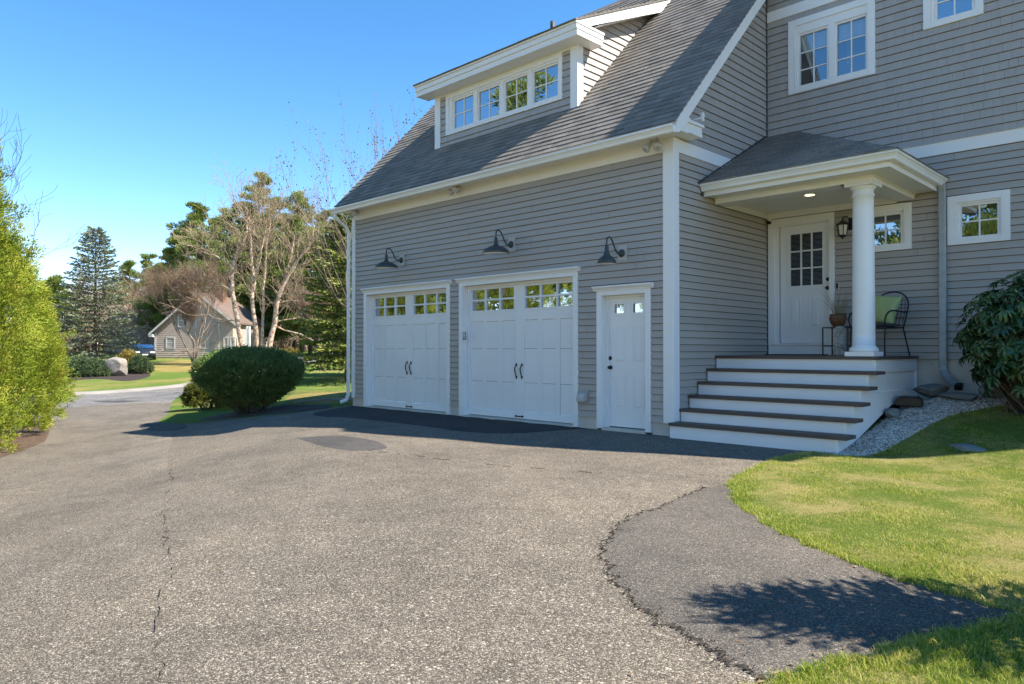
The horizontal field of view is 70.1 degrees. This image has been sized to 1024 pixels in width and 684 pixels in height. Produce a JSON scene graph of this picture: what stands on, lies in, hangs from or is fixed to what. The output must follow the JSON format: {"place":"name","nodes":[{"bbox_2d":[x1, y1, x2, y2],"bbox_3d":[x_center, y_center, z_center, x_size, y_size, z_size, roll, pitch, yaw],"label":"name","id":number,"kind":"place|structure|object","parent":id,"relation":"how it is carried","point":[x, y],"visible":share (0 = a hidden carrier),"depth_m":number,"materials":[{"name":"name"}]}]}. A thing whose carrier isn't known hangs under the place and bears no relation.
{"place":"outdoors","nodes":[
{"label":"outdoors","id":0,"kind":"place"},
{"bbox_2d":[18,353,332,407],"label":"road","id":1,"kind":"structure","parent":0,"point":[144,396],"depth_m":31.68,"materials":[{"name":"asphalt"}]},
{"bbox_2d":[97,400,136,402],"bbox_3d":[-15.821,2.388,29.478,2.413,0.072,0.987,0,-1,30],"label":"asphalt patch","id":2,"kind":"object","parent":1,"relation":"on","point":[121,401],"visible":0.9,"depth_m":29.48,"materials":[{"name":"asphalt"}]},
{"bbox_2d":[72,356,303,394],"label":"kerb","id":3,"kind":"structure","parent":1,"relation":"on","point":[132,389],"depth_m":35.98,"materials":[{"name":"concrete"}]},
{"bbox_2d":[28,350,352,423],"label":"street lawn","id":4,"kind":"structure","parent":0,"point":[315,381],"depth_m":38.80,"materials":[{"name":"plant"}]},
{"bbox_2d":[0,417,51,457],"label":"hedge bed","id":5,"kind":"object","parent":4,"relation":"on","point":[34,437],"visible":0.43,"depth_m":16.52,"materials":[{"name":"soil"}]},
{"bbox_2d":[0,139,59,453],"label":"arborvitae","id":6,"kind":"object","parent":5,"relation":"on","point":[10,345],"visible":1,"depth_m":14.12,"materials":[{"name":"green plant"}]},
{"bbox_2d":[0,233,80,431],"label":"arborvitae","id":7,"kind":"object","parent":5,"relation":"on","point":[51,365],"visible":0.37,"depth_m":17.09,"materials":[{"name":"green plant"}]},
{"bbox_2d":[0,298,84,424],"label":"arborvitae","id":8,"kind":"object","parent":5,"relation":"on","point":[52,315],"visible":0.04,"depth_m":20.50,"materials":[{"name":"green plant"}]},
{"bbox_2d":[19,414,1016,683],"bbox_3d":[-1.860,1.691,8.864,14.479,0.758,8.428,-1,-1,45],"label":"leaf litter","id":9,"kind":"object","parent":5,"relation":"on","point":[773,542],"visible":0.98,"depth_m":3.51,"materials":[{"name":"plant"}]},
{"bbox_2d":[0,108,84,259],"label":"bare tree","id":10,"kind":"object","parent":4,"relation":"on","point":[22,180],"visible":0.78,"depth_m":21.59,"materials":[{"name":"plant"}]},
{"bbox_2d":[19,368,150,380],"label":"mulch bed","id":11,"kind":"object","parent":4,"relation":"on","point":[133,376],"visible":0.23,"depth_m":44.91,"materials":[{"name":"brown soil"}]},
{"bbox_2d":[64,356,111,376],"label":"juniper","id":12,"kind":"object","parent":11,"relation":"on","point":[88,366],"visible":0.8,"depth_m":45.80,"materials":[{"name":"green plant"}]},
{"bbox_2d":[51,226,146,361],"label":"blue spruce","id":13,"kind":"object","parent":11,"relation":"on","point":[101,237],"visible":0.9,"depth_m":60.54,"materials":[{"name":"grey plant"}]},
{"bbox_2d":[103,357,127,375],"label":"boulder","id":14,"kind":"object","parent":11,"relation":"on","point":[117,366],"visible":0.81,"depth_m":46.57,"materials":[{"name":"stone"}]},
{"bbox_2d":[116,348,136,371],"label":"golden shrub","id":15,"kind":"object","parent":11,"relation":"on","point":[125,354],"visible":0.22,"depth_m":50.77,"materials":[{"name":"yellow plant"}]},
{"bbox_2d":[127,353,155,373],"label":"juniper","id":16,"kind":"object","parent":11,"relation":"on","point":[139,363],"visible":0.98,"depth_m":49.07,"materials":[{"name":"green plant"}]},
{"bbox_2d":[134,345,155,359],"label":"parked car","id":17,"kind":"object","parent":4,"relation":"on","point":[148,351],"visible":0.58,"depth_m":67.40,"materials":[{"name":"blue paint"}]},
{"bbox_2d":[137,246,172,324],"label":"pine tree","id":18,"kind":"object","parent":4,"relation":"on","point":[145,304],"visible":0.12,"depth_m":94.13,"materials":[{"name":"green plant"}]},
{"bbox_2d":[141,249,186,312],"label":"tree","id":19,"kind":"object","parent":4,"relation":"on","point":[164,300],"visible":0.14,"depth_m":87.31,"materials":[{"name":"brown plant"}]},
{"bbox_2d":[148,232,194,323],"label":"pine tree","id":20,"kind":"object","parent":4,"relation":"on","point":[159,317],"visible":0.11,"depth_m":88.32,"materials":[{"name":"green plant"}]},
{"bbox_2d":[162,201,236,292],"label":"pine tree","id":21,"kind":"object","parent":4,"relation":"on","point":[196,213],"visible":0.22,"depth_m":87.04,"materials":[{"name":"green plant"}]},
{"bbox_2d":[162,253,238,295],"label":"bare tree","id":22,"kind":"object","parent":4,"relation":"on","point":[206,275],"visible":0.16,"depth_m":78.67,"materials":[{"name":"brown plant"}]},
{"bbox_2d":[179,382,223,409],"bbox_3d":[-9.537,1.644,22.827,1.600,1.048,1.535,-1,-1,45],"label":"yew bush","id":23,"kind":"object","parent":4,"relation":"on","point":[190,392],"visible":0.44,"depth_m":22.35,"materials":[{"name":"green plant"}]},
{"bbox_2d":[161,220,247,305],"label":"pine tree","id":24,"kind":"object","parent":4,"relation":"on","point":[193,242],"visible":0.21,"depth_m":81.52,"materials":[{"name":"green plant"}]},
{"bbox_2d":[148,291,268,357],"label":"neighbour house","id":25,"kind":"structure","parent":4,"relation":"on","point":[164,334],"depth_m":72.00,"materials":[{"name":"beige wood"}]},
{"bbox_2d":[166,337,174,348],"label":"window","id":26,"kind":"structure","parent":25,"relation":"in","point":[166,337],"depth_m":71.94,"materials":[{"name":"white glass"}]},
{"bbox_2d":[199,337,208,348],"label":"window","id":27,"kind":"structure","parent":25,"relation":"in","point":[207,342],"depth_m":71.94,"materials":[{"name":"white glass"}]},
{"bbox_2d":[223,337,228,347],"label":"window","id":28,"kind":"structure","parent":25,"relation":"in","point":[223,337],"depth_m":71.94,"materials":[{"name":"white glass"}]},
{"bbox_2d":[205,216,231,295],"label":"pine tree","id":29,"kind":"object","parent":4,"relation":"on","point":[212,220],"visible":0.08,"depth_m":93.80,"materials":[{"name":"green plant"}]},
{"bbox_2d":[192,206,249,302],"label":"pine tree","id":30,"kind":"object","parent":4,"relation":"on","point":[227,216],"visible":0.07,"depth_m":99.41,"materials":[{"name":"green plant"}]},
{"bbox_2d":[214,377,252,406],"bbox_3d":[-8.169,1.485,22.175,1.725,1.081,1.742,-1,-1,45],"label":"yew bush","id":31,"kind":"object","parent":4,"relation":"on","point":[215,401],"visible":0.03,"depth_m":21.73,"materials":[{"name":"green plant"}]},
{"bbox_2d":[226,246,250,296],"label":"pine tree","id":32,"kind":"object","parent":4,"relation":"on","point":[227,247],"depth_m":91.67,"materials":[{"name":"green plant"}]},
{"bbox_2d":[221,207,256,306],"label":"pine tree","id":33,"kind":"object","parent":4,"relation":"on","point":[232,224],"visible":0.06,"depth_m":97.53,"materials":[{"name":"green plant"}]},
{"bbox_2d":[220,170,291,301],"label":"pine tree","id":34,"kind":"object","parent":4,"relation":"on","point":[267,182],"visible":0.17,"depth_m":89.57,"materials":[{"name":"green plant"}]},
{"bbox_2d":[234,229,297,340],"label":"pine tree","id":35,"kind":"object","parent":4,"relation":"on","point":[268,319],"visible":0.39,"depth_m":83.11,"materials":[{"name":"green plant"}]},
{"bbox_2d":[200,404,332,419],"bbox_3d":[-6.010,1.754,18.131,5.200,0.509,2.031,-1,-1,45],"label":"mulch bed","id":36,"kind":"object","parent":4,"relation":"on","point":[280,409],"visible":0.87,"depth_m":17.85,"materials":[{"name":"brown soil"}]},
{"bbox_2d":[187,343,308,413],"bbox_3d":[-6.767,0.949,18.841,2.969,1.895,2.994,-1,-1,45],"label":"yew bush","id":37,"kind":"object","parent":36,"relation":"on","point":[277,372],"visible":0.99,"depth_m":18.08,"materials":[{"name":"green plant"}]},
{"bbox_2d":[268,196,294,349],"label":"pine tree","id":38,"kind":"object","parent":4,"relation":"on","point":[279,226],"visible":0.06,"depth_m":97.32,"materials":[{"name":"green plant"}]},
{"bbox_2d":[255,213,309,352],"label":"pine tree","id":39,"kind":"object","parent":4,"relation":"on","point":[298,222],"visible":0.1,"depth_m":89.77,"materials":[{"name":"green plant"}]},
{"bbox_2d":[279,347,299,355],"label":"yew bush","id":40,"kind":"object","parent":4,"relation":"on","point":[292,348],"visible":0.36,"depth_m":71.70,"materials":[{"name":"green plant"}]},
{"bbox_2d":[282,190,315,352],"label":"pine tree","id":41,"kind":"object","parent":4,"relation":"on","point":[304,206],"visible":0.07,"depth_m":92.38,"materials":[{"name":"green plant"}]},
{"bbox_2d":[273,229,334,353],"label":"pine tree","id":42,"kind":"object","parent":4,"relation":"on","point":[297,329],"visible":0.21,"depth_m":76.89,"materials":[{"name":"green plant"}]},
{"bbox_2d":[272,273,340,367],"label":"bare tree","id":43,"kind":"object","parent":4,"relation":"on","point":[299,298],"visible":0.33,"depth_m":51.45,"materials":[{"name":"brown plant"}]},
{"bbox_2d":[286,221,344,346],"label":"pine tree","id":44,"kind":"object","parent":4,"relation":"on","point":[307,267],"visible":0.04,"depth_m":78.58,"materials":[{"name":"green plant"}]},
{"bbox_2d":[297,209,338,315],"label":"pine tree","id":45,"kind":"object","parent":4,"relation":"on","point":[321,221],"visible":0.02,"depth_m":83.65,"materials":[{"name":"green plant"}]},
{"bbox_2d":[291,213,351,381],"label":"hemlock","id":46,"kind":"object","parent":4,"relation":"on","point":[327,342],"visible":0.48,"depth_m":40.13,"materials":[{"name":"green plant"}]},
{"bbox_2d":[240,83,431,315],"bbox_3d":[-5.266,-5.276,31.957,10.710,14.949,11.313,0,-1,29],"label":"budding tree","id":47,"kind":"object","parent":4,"relation":"on","point":[325,214],"visible":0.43,"depth_m":29.75,"materials":[{"name":"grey plant"}]},
{"bbox_2d":[322,239,351,370],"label":"hemlock","id":48,"kind":"object","parent":4,"relation":"on","point":[341,369],"visible":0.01,"depth_m":45.02,"materials":[{"name":"green plant"}]},
{"bbox_2d":[327,224,351,350],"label":"pine tree","id":49,"kind":"object","parent":4,"relation":"on","point":[334,287],"depth_m":74.25,"materials":[{"name":"green plant"}]},
{"bbox_2d":[329,0,1023,452],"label":"house","id":50,"kind":"structure","parent":4,"relation":"on","point":[895,128],"depth_m":11.77,"materials":[{"name":"grey wood"}]},
{"bbox_2d":[348,209,358,218],"bbox_3d":[-3.519,-2.849,16.252,0.331,0.192,0.195,-1,-1,45],"label":"floodlight","id":51,"kind":"object","parent":50,"relation":"attached to","point":[354,213],"visible":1,"depth_m":16.20,"materials":[{"name":"beige plastic"}]},
{"bbox_2d":[375,248,404,268],"bbox_3d":[-2.522,-1.730,15.069,0.467,0.424,0.644,-1,-1,45],"label":"barn lamp","id":52,"kind":"object","parent":50,"relation":"attached to","point":[385,264],"visible":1,"depth_m":14.98,"materials":[{"name":"black metal"}]},
{"bbox_2d":[373,291,445,411],"bbox_3d":[-2.154,0.176,15.331,2.744,2.458,0.128,-1,-1,45],"label":"garage door","id":53,"kind":"structure","parent":50,"relation":"in","point":[409,330],"depth_m":15.30,"materials":[{"name":"white paint"}]},
{"bbox_2d":[448,185,461,195],"bbox_3d":[-1.094,-2.880,13.853,0.322,0.183,0.195,-1,-1,45],"label":"floodlight","id":54,"kind":"object","parent":50,"relation":"attached to","point":[454,189],"visible":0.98,"depth_m":13.78,"materials":[{"name":"beige plastic"}]},
{"bbox_2d":[483,230,515,254],"bbox_3d":[-0.219,-1.754,12.790,0.467,0.424,0.644,-1,-1,45],"label":"barn lamp","id":55,"kind":"object","parent":50,"relation":"attached to","point":[495,249],"visible":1,"depth_m":12.72,"materials":[{"name":"black metal"}]},
{"bbox_2d":[446,52,562,135],"bbox_3d":[-0.219,-4.750,14.198,3.207,0.843,0.096,-1,-1,45],"label":"dormer window","id":56,"kind":"structure","parent":50,"relation":"in","point":[538,83],"depth_m":14.09,"materials":[{"name":"white paint"}]},
{"bbox_2d":[470,280,572,423],"bbox_3d":[0.134,0.152,13.067,2.742,2.458,0.128,-1,-1,45],"label":"garage door","id":57,"kind":"structure","parent":50,"relation":"in","point":[521,335],"depth_m":13.00,"materials":[{"name":"white paint"}]},
{"bbox_2d":[576,390,588,403],"bbox_3d":[1.131,0.892,11.794,0.200,0.230,0.120,-1,-1,45],"label":"vent hood","id":58,"kind":"object","parent":50,"relation":"attached to","point":[582,397],"visible":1,"depth_m":11.77,"materials":[{"name":"grey plastic"}]},
{"bbox_2d":[597,236,626,264],"bbox_3d":[1.524,-1.392,11.124,0.287,0.424,0.554,-1,-1,45],"label":"barn lamp","id":59,"kind":"object","parent":50,"relation":"attached to","point":[606,258],"visible":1,"depth_m":11.06,"materials":[{"name":"black metal"}]},
{"bbox_2d":[607,296,644,428],"bbox_3d":[1.804,0.304,11.389,0.817,2.058,0.113,-1,-1,45],"label":"side door","id":60,"kind":"structure","parent":50,"relation":"in","point":[627,315],"depth_m":11.40,"materials":[{"name":"white paint"}]},
{"bbox_2d":[641,138,661,152],"bbox_3d":[2.067,-2.900,10.734,0.337,0.210,0.182,-1,-1,45],"label":"floodlight","id":61,"kind":"object","parent":50,"relation":"attached to","point":[657,145],"visible":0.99,"depth_m":10.72,"materials":[{"name":"beige plastic"}]},
{"bbox_2d":[693,112,704,121],"bbox_3d":[2.751,-3.311,10.715,0.080,0.147,0.223,-1,-1,45],"label":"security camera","id":62,"kind":"object","parent":50,"relation":"attached to","point":[702,116],"visible":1,"depth_m":10.76,"materials":[{"name":"white paint"}]},
{"bbox_2d":[780,222,828,342],"bbox_3d":[4.977,-0.992,12.413,0.855,2.016,0.113,-1,-1,45],"label":"front door","id":63,"kind":"structure","parent":50,"relation":"in","point":[804,249],"depth_m":12.43,"materials":[{"name":"white paint"}]},
{"bbox_2d":[788,0,875,94],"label":"upper window","id":64,"kind":"structure","parent":50,"relation":"in","point":[830,19],"depth_m":12.08,"materials":[{"name":"white paint"}]},
{"bbox_2d":[822,327,851,354],"bbox_3d":[5.186,-0.011,11.550,0.400,0.447,0.400,-1,-1,45],"label":"side table","id":65,"kind":"object","parent":50,"relation":"on","point":[831,345],"visible":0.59,"depth_m":11.54,"materials":[{"name":"black metal"}]},
{"bbox_2d":[821,290,851,326],"bbox_3d":[5.175,-0.529,11.555,0.622,0.587,0.521,-1,-1,45],"label":"flower pot","id":66,"kind":"object","parent":65,"relation":"on","point":[836,319],"visible":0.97,"depth_m":11.49,"materials":[{"name":"ceramic"}]},
{"bbox_2d":[836,215,851,238],"bbox_3d":[5.362,-1.856,11.790,0.240,0.395,0.255,-1,-1,45],"label":"wall lantern","id":67,"kind":"object","parent":50,"relation":"attached to","point":[844,228],"depth_m":11.75,"materials":[{"name":"black metal"}]},
{"bbox_2d":[848,291,909,355],"bbox_3d":[5.559,-0.284,11.026,0.704,0.991,0.626,0,-1,-31],"label":"porch chair","id":68,"kind":"object","parent":50,"relation":"on","point":[884,325],"visible":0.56,"depth_m":10.91,"materials":[{"name":"black metal"}]},
{"bbox_2d":[875,295,901,323],"bbox_3d":[5.617,-0.493,11.086,0.174,0.460,0.500,19,-2,-32],"label":"green pillow","id":69,"kind":"object","parent":68,"relation":"on","point":[884,305],"visible":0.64,"depth_m":10.96,"materials":[{"name":"fabric"}]},
{"bbox_2d":[874,202,911,251],"bbox_3d":[5.875,-1.785,11.497,0.784,0.721,0.096,-1,-1,45],"label":"porch window","id":70,"kind":"structure","parent":50,"relation":"in","point":[893,222],"depth_m":11.41,"materials":[{"name":"white paint"}]},
{"bbox_2d":[923,0,983,29],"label":"upper window","id":71,"kind":"structure","parent":50,"relation":"in","point":[936,13],"depth_m":10.90,"materials":[{"name":"white paint"}]},
{"bbox_2d":[947,189,1010,244],"bbox_3d":[6.779,-1.796,10.603,0.784,0.723,0.096,-1,-1,45],"label":"lower window","id":72,"kind":"structure","parent":50,"relation":"in","point":[984,216],"depth_m":10.60,"materials":[{"name":"white paint"}]},
{"bbox_2d":[151,360,243,372],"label":"dry lawn","id":73,"kind":"structure","parent":0,"point":[183,366],"depth_m":56.59,"materials":[{"name":"plant"}]},
{"bbox_2d":[134,251,239,361],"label":"young tree","id":74,"kind":"object","parent":73,"relation":"on","point":[188,307],"visible":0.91,"depth_m":61.44,"materials":[{"name":"plant"}]},
{"bbox_2d":[149,156,342,359],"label":"river birch","id":75,"kind":"object","parent":73,"relation":"on","point":[264,241],"visible":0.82,"depth_m":57.80,"materials":[{"name":"brown plant"}]},
{"bbox_2d":[0,0,618,342],"label":"sky","id":76,"kind":"structure","parent":0,"point":[127,108],"materials":[{"name":"blue"}]},
{"bbox_2d":[286,391,352,403],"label":"dry lawn","id":77,"kind":"structure","parent":0,"point":[313,396],"depth_m":21.68,"materials":[{"name":"plant"}]},
{"bbox_2d":[293,398,352,402],"bbox_3d":[-4.623,1.542,18.826,3.572,0.262,0.369,-1,-1,45],"label":"stone edging","id":78,"kind":"object","parent":77,"relation":"on","point":[327,399],"visible":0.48,"depth_m":19.32,"materials":[{"name":"stone"}]},
{"bbox_2d":[333,353,350,387],"bbox_3d":[-3.621,0.862,18.028,1.530,1.401,1.767,0,-1,-33],"label":"bare shrub","id":79,"kind":"object","parent":77,"relation":"on","point":[346,369],"visible":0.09,"depth_m":17.96,"materials":[{"name":"brown plant"}]},
{"bbox_2d":[0,402,804,683],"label":"driveway","id":80,"kind":"structure","parent":0,"point":[487,587],"depth_m":4.75,"materials":[{"name":"asphalt"}]},
{"bbox_2d":[120,429,171,469],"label":"worn asphalt","id":81,"kind":"structure","parent":80,"relation":"on","point":[148,449],"depth_m":12.76,"materials":[{"name":"asphalt"}]},
{"bbox_2d":[139,423,186,430],"bbox_3d":[-8.530,2.055,17.825,0.913,0.156,3.671,0,-1,-32],"label":"asphalt patch","id":82,"kind":"object","parent":80,"relation":"on","point":[162,426],"visible":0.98,"depth_m":17.68,"materials":[{"name":"asphalt"}]},
{"bbox_2d":[150,515,185,682],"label":"pavement crack","id":83,"kind":"object","parent":80,"relation":"on","point":[167,599],"visible":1,"depth_m":3.80,"materials":[{"name":"asphalt"}]},
{"bbox_2d":[298,436,386,450],"bbox_3d":[-2.343,1.396,10.148,0.774,0.065,2.235,0,-1,-30],"label":"asphalt patch","id":84,"kind":"object","parent":80,"relation":"on","point":[348,443],"visible":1,"depth_m":9.89,"materials":[{"name":"asphalt"}]},
{"bbox_2d":[313,406,588,433],"bbox_3d":[-1.708,1.444,13.555,6.982,0.080,1.734,-1,-1,45],"label":"asphalt patch","id":85,"kind":"object","parent":80,"relation":"on","point":[464,424],"visible":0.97,"depth_m":12.97,"materials":[{"name":"asphalt"}]},
{"bbox_2d":[765,354,827,354],"bbox_3d":[4.709,0.210,12.104,0.860,0.015,0.480,-1,-1,45],"label":"door mat","id":86,"kind":"object","parent":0,"point":[795,354],"depth_m":11.90,"materials":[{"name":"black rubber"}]},
{"bbox_2d":[833,326,846,355],"bbox_3d":[4.792,-0.016,10.664,0.186,0.438,0.180,0,-1,17],"label":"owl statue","id":87,"kind":"object","parent":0,"point":[840,341],"visible":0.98,"depth_m":10.61,"materials":[{"name":"stone"}]},
{"bbox_2d":[720,404,1023,683],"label":"front lawn","id":88,"kind":"structure","parent":0,"point":[1016,430],"depth_m":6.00,"materials":[{"name":"plant"}]},
{"bbox_2d":[604,483,1023,682],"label":"asphalt path","id":89,"kind":"structure","parent":88,"relation":"on","point":[721,574],"depth_m":3.82,"materials":[{"name":"asphalt"}]},
{"bbox_2d":[588,486,776,683],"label":"pavement crack","id":90,"kind":"object","parent":89,"relation":"on","point":[744,666],"visible":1,"depth_m":3.51,"materials":[{"name":"asphalt"}]},
{"bbox_2d":[824,393,1005,455],"bbox_3d":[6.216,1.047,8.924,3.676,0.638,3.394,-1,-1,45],"label":"gravel","id":91,"kind":"structure","parent":88,"relation":"on","point":[927,415],"depth_m":9.61,"materials":[{"name":"gravel"}]},
{"bbox_2d":[884,408,899,417],"bbox_3d":[5.209,0.973,9.998,0.197,0.144,0.188,0,-1,19],"label":"flat stone","id":92,"kind":"object","parent":91,"relation":"on","point":[892,412],"visible":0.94,"depth_m":9.94,"materials":[{"name":"stone"}]},
{"bbox_2d":[895,395,923,406],"bbox_3d":[5.560,0.824,10.214,0.339,0.138,0.240,0,-1,33],"label":"bait box","id":93,"kind":"object","parent":91,"relation":"on","point":[913,401],"visible":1,"depth_m":10.12,"materials":[{"name":"black plastic"}]},
{"bbox_2d":[912,384,949,396],"bbox_3d":[6.063,0.699,10.564,0.477,0.196,0.384,0,-1,28],"label":"flat stone","id":94,"kind":"object","parent":91,"relation":"on","point":[930,390],"visible":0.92,"depth_m":10.45,"materials":[{"name":"stone"}]},
{"bbox_2d":[937,392,978,399],"bbox_3d":[6.222,0.752,10.194,0.398,0.112,0.536,0,-1,-34],"label":"flat stone","id":95,"kind":"object","parent":91,"relation":"on","point":[960,396],"visible":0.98,"depth_m":10.06,"materials":[{"name":"stone"}]},
{"bbox_2d":[978,384,1003,397],"bbox_3d":[6.597,0.669,9.975,0.372,0.226,0.301,-1,-1,45],"label":"flat stone","id":96,"kind":"object","parent":91,"relation":"on","point":[997,393],"visible":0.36,"depth_m":9.91,"materials":[{"name":"stone"}]},
{"bbox_2d":[948,443,985,451],"bbox_3d":[5.292,1.243,8.490,0.464,0.120,0.306,-1,-1,45],"label":"flat stone","id":97,"kind":"object","parent":88,"relation":"on","point":[966,447],"visible":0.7,"depth_m":8.40,"materials":[{"name":"stone"}]},
{"bbox_2d":[952,270,1023,414],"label":"rhododendron","id":98,"kind":"object","parent":88,"relation":"on","point":[1000,366],"visible":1,"depth_m":9.06,"materials":[{"name":"green plant"}]},
{"bbox_3d":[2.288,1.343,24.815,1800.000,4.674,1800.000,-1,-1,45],"label":"ground","id":99,"kind":"structure","parent":0,"visible":0},
{"bbox_2d":[40,274,88,338],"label":"pine tree","id":100,"kind":"object","parent":99,"relation":"on","point":[52,280],"visible":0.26,"depth_m":94.13,"materials":[{"name":"green plant"}]},
{"bbox_2d":[90,260,147,320],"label":"pine tree","id":101,"kind":"object","parent":99,"relation":"on","point":[128,264],"visible":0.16,"depth_m":106.06,"materials":[{"name":"green plant"}]},
{"bbox_2d":[104,305,153,352],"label":"tree","id":102,"kind":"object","parent":99,"relation":"on","point":[138,331],"depth_m":97.95,"materials":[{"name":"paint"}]},
{"bbox_2d":[118,274,146,312],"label":"bare tree","id":103,"kind":"object","parent":99,"relation":"on","point":[137,297],"visible":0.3,"depth_m":99.42,"materials":[{"name":"brown plant"}]},
{"bbox_2d":[132,253,157,296],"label":"pine tree","id":104,"kind":"object","parent":99,"relation":"on","point":[147,257],"visible":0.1,"depth_m":119.12,"materials":[{"name":"green plant"}]},
{"bbox_2d":[132,292,166,337],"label":"pine tree","id":105,"kind":"object","parent":99,"relation":"on","point":[139,306],"visible":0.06,"depth_m":96.24,"materials":[{"name":"green plant"}]},
{"bbox_2d":[45,262,337,352],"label":"bare woods","id":106,"kind":"object","parent":99,"relation":"on","point":[101,305],"visible":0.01,"depth_m":104.35,"materials":[{"name":"plant"}]},
{"bbox_2d":[56,301,336,351],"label":"bare thicket","id":107,"kind":"object","parent":99,"relation":"on","point":[278,343],"visible":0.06,"depth_m":94.52,"materials":[{"name":"plant"}]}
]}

